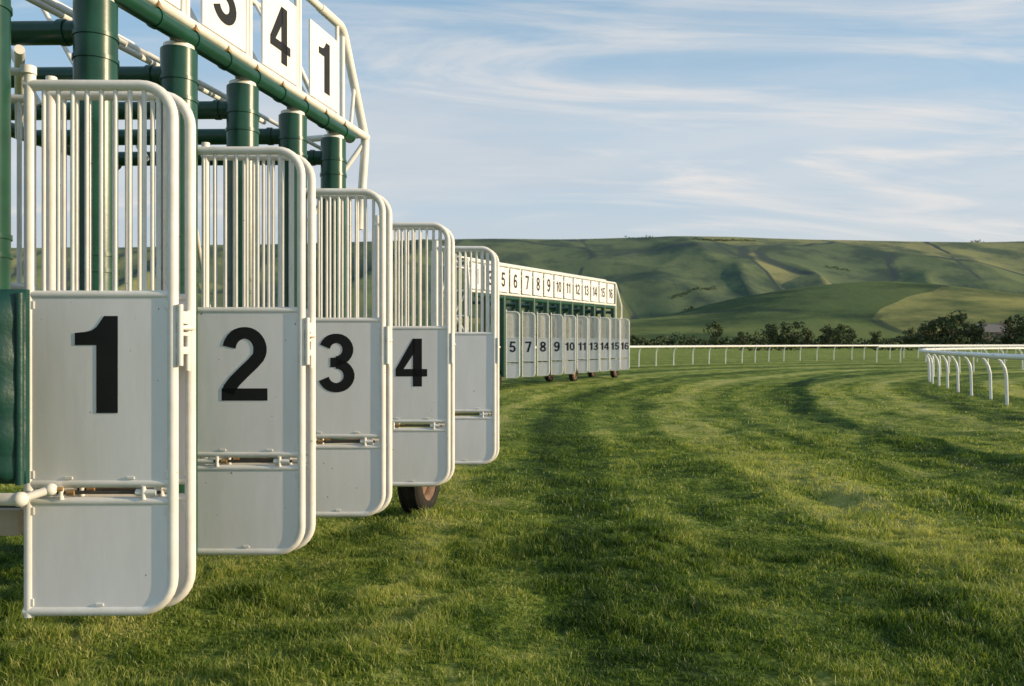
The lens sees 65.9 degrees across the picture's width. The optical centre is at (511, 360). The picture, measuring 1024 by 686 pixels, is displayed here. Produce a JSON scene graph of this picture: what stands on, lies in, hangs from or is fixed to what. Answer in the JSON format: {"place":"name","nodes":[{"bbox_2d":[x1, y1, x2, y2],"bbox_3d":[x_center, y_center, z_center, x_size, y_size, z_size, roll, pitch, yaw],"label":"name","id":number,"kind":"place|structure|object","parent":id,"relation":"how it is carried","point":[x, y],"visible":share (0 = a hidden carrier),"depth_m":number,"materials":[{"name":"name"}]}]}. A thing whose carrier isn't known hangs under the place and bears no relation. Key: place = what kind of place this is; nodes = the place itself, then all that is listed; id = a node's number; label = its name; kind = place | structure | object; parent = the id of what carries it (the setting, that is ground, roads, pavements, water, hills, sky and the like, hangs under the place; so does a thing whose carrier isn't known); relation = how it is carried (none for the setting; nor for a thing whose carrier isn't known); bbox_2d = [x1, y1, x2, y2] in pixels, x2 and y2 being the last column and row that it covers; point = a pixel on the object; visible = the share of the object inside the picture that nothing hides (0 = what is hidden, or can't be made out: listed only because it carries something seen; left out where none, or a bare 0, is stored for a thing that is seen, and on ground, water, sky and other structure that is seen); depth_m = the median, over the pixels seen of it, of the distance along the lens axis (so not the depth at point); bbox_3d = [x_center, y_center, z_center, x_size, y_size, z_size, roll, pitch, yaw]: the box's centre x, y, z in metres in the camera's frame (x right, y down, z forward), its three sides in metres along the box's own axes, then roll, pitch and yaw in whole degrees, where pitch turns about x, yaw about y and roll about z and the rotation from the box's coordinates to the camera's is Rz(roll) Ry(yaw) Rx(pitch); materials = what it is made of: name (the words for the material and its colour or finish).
{"place":"outdoors","nodes":[
{"label":"outdoors","id":0,"kind":"place"},
{"bbox_2d":[0,347,1023,685],"bbox_3d":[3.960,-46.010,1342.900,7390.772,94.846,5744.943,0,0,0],"label":"ground","id":1,"kind":"structure","parent":0,"point":[808,371],"depth_m":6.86,"materials":[{"name":"green plant"}]},
{"bbox_2d":[0,0,499,617],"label":"starting gate","id":2,"kind":"structure","parent":1,"relation":"on","point":[160,434],"depth_m":4.04,"materials":[{"name":"metal"}]},
{"bbox_2d":[22,73,195,617],"bbox_3d":[-1.602,-0.074,3.100,0.666,2.152,0.120,0,0,-7],"label":"stall door a","id":3,"kind":"structure","parent":2,"relation":"in","point":[104,364],"depth_m":3.08,"materials":[{"name":"white paint"}]},
{"bbox_2d":[45,75,195,607],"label":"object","id":4,"kind":"structure","parent":2,"relation":"in","point":[187,379],"depth_m":3.19,"materials":[{"name":"white paint"}]},
{"bbox_2d":[196,146,315,555],"bbox_3d":[-1.352,-0.074,4.095,0.665,2.152,0.123,0,0,0],"label":"stall door a","id":5,"kind":"structure","parent":2,"relation":"in","point":[252,361],"depth_m":4.04,"materials":[{"name":"white paint"}]},
{"bbox_2d":[201,142,315,550],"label":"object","id":6,"kind":"structure","parent":2,"relation":"in","point":[311,311],"depth_m":4.15,"materials":[{"name":"white paint"}]},
{"bbox_2d":[306,188,392,516],"bbox_3d":[-1.099,-0.074,5.047,0.666,2.152,0.120,0,0,-8],"label":"stall door a","id":7,"kind":"structure","parent":2,"relation":"in","point":[353,354],"depth_m":5.03,"materials":[{"name":"white paint"}]},
{"bbox_2d":[307,194,391,513],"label":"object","id":8,"kind":"structure","parent":2,"relation":"in","point":[388,497],"depth_m":5.14,"materials":[{"name":"white paint"}]},
{"bbox_2d":[375,215,455,486],"bbox_3d":[-0.781,-0.074,6.310,0.665,2.152,0.130,0,0,0],"label":"stall door a","id":9,"kind":"structure","parent":2,"relation":"in","point":[422,356],"depth_m":6.26,"materials":[{"name":"white paint"}]},
{"bbox_2d":[393,227,454,483],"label":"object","id":10,"kind":"structure","parent":2,"relation":"in","point":[394,228],"depth_m":6.37,"materials":[{"name":"white paint"}]},
{"bbox_2d":[435,240,499,464],"bbox_3d":[-0.442,-0.074,7.586,0.666,2.152,0.120,0,0,-7],"label":"stall door a","id":11,"kind":"structure","parent":2,"relation":"in","point":[476,353],"depth_m":7.57,"materials":[{"name":"white paint"}]},
{"bbox_2d":[443,250,498,462],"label":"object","id":12,"kind":"structure","parent":2,"relation":"in","point":[497,259],"depth_m":7.68,"materials":[{"name":"white paint"}]},
{"bbox_2d":[443,255,629,387],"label":"starting gate","id":13,"kind":"structure","parent":1,"relation":"on","point":[534,338],"depth_m":27.20,"materials":[{"name":"white metal"}]},
{"bbox_2d":[505,310,519,378],"bbox_3d":[0.023,-0.517,24.767,0.455,2.152,0.189,0,0,0],"label":"stall door","id":14,"kind":"structure","parent":13,"relation":"in","point":[513,343],"depth_m":24.69,"materials":[{"name":"white paint"}]},
{"bbox_2d":[521,311,534,376],"bbox_3d":[0.532,-0.536,25.605,0.448,2.152,0.194,0,0,0],"label":"stall door","id":15,"kind":"structure","parent":13,"relation":"in","point":[527,344],"depth_m":25.52,"materials":[{"name":"white paint"}]},
{"bbox_2d":[536,312,549,375],"bbox_3d":[1.041,-0.555,26.452,0.443,2.152,0.189,0,0,0],"label":"stall door","id":16,"kind":"structure","parent":13,"relation":"in","point":[542,344],"depth_m":26.37,"materials":[{"name":"white paint"}]},
{"bbox_2d":[550,313,562,374],"bbox_3d":[1.550,-0.574,27.284,0.436,2.152,0.196,0,0,0],"label":"stall door","id":17,"kind":"structure","parent":13,"relation":"in","point":[556,320],"depth_m":27.20,"materials":[{"name":"white paint"}]},
{"bbox_2d":[564,314,575,373],"bbox_3d":[2.059,-0.593,28.131,0.431,2.152,0.185,0,0,0],"label":"stall door","id":18,"kind":"structure","parent":13,"relation":"in","point":[569,320],"depth_m":28.05,"materials":[{"name":"white paint"}]},
{"bbox_2d":[576,314,587,372],"bbox_3d":[2.568,-0.612,28.968,0.425,2.152,0.188,0,0,0],"label":"stall door","id":19,"kind":"structure","parent":13,"relation":"in","point":[581,343],"depth_m":28.88,"materials":[{"name":"white paint"}]},
{"bbox_2d":[588,315,598,371],"bbox_3d":[3.077,-0.631,29.804,0.418,2.152,0.196,0,0,0],"label":"stall door","id":20,"kind":"structure","parent":13,"relation":"in","point":[593,322],"depth_m":29.72,"materials":[{"name":"white paint"}]},
{"bbox_2d":[599,316,609,371],"bbox_3d":[3.586,-0.650,30.650,0.413,2.152,0.184,0,0,0],"label":"stall door","id":21,"kind":"structure","parent":13,"relation":"in","point":[604,344],"depth_m":30.57,"materials":[{"name":"white paint"}]},
{"bbox_2d":[609,317,619,370],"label":"stall door","id":22,"kind":"structure","parent":13,"relation":"in","point":[615,341],"depth_m":31.40,"materials":[{"name":"white paint"}]},
{"bbox_2d":[619,317,629,369],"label":"stall door","id":23,"kind":"structure","parent":13,"relation":"in","point":[624,343],"depth_m":32.24,"materials":[{"name":"white paint"}]},
{"bbox_2d":[456,235,1023,350],"bbox_3d":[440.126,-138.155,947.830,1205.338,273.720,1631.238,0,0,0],"label":"distant trees","id":24,"kind":"object","parent":1,"relation":"on","point":[947,334],"visible":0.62,"depth_m":186.09,"materials":[{"name":"green plant"}]},
{"bbox_2d":[566,344,1023,366],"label":"running rail","id":25,"kind":"object","parent":1,"relation":"on","point":[696,346],"visible":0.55,"depth_m":58.61,"materials":[{"name":"white plastic"}]},
{"bbox_2d":[876,345,1023,361],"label":"running rail","id":26,"kind":"object","parent":1,"relation":"on","point":[943,346],"visible":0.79,"depth_m":58.08,"materials":[{"name":"white plastic"}]},
{"bbox_2d":[919,347,1023,404],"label":"running rail","id":27,"kind":"object","parent":1,"relation":"on","point":[926,352],"visible":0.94,"depth_m":22.12,"materials":[{"name":"white plastic"}]},
{"bbox_2d":[969,321,1012,344],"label":"building","id":28,"kind":"structure","parent":1,"relation":"on","point":[995,329],"depth_m":229.30,"materials":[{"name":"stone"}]},
{"bbox_2d":[11,236,1023,345],"bbox_3d":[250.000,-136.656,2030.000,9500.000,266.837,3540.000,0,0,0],"label":"hills","id":29,"kind":"structure","parent":0,"point":[891,289],"depth_m":1315.43,"materials":[{"name":"green plant"}]},
{"bbox_2d":[11,0,1023,247],"label":"sky","id":30,"kind":"structure","parent":0,"point":[868,120],"materials":[{"name":"blue"}]}
]}

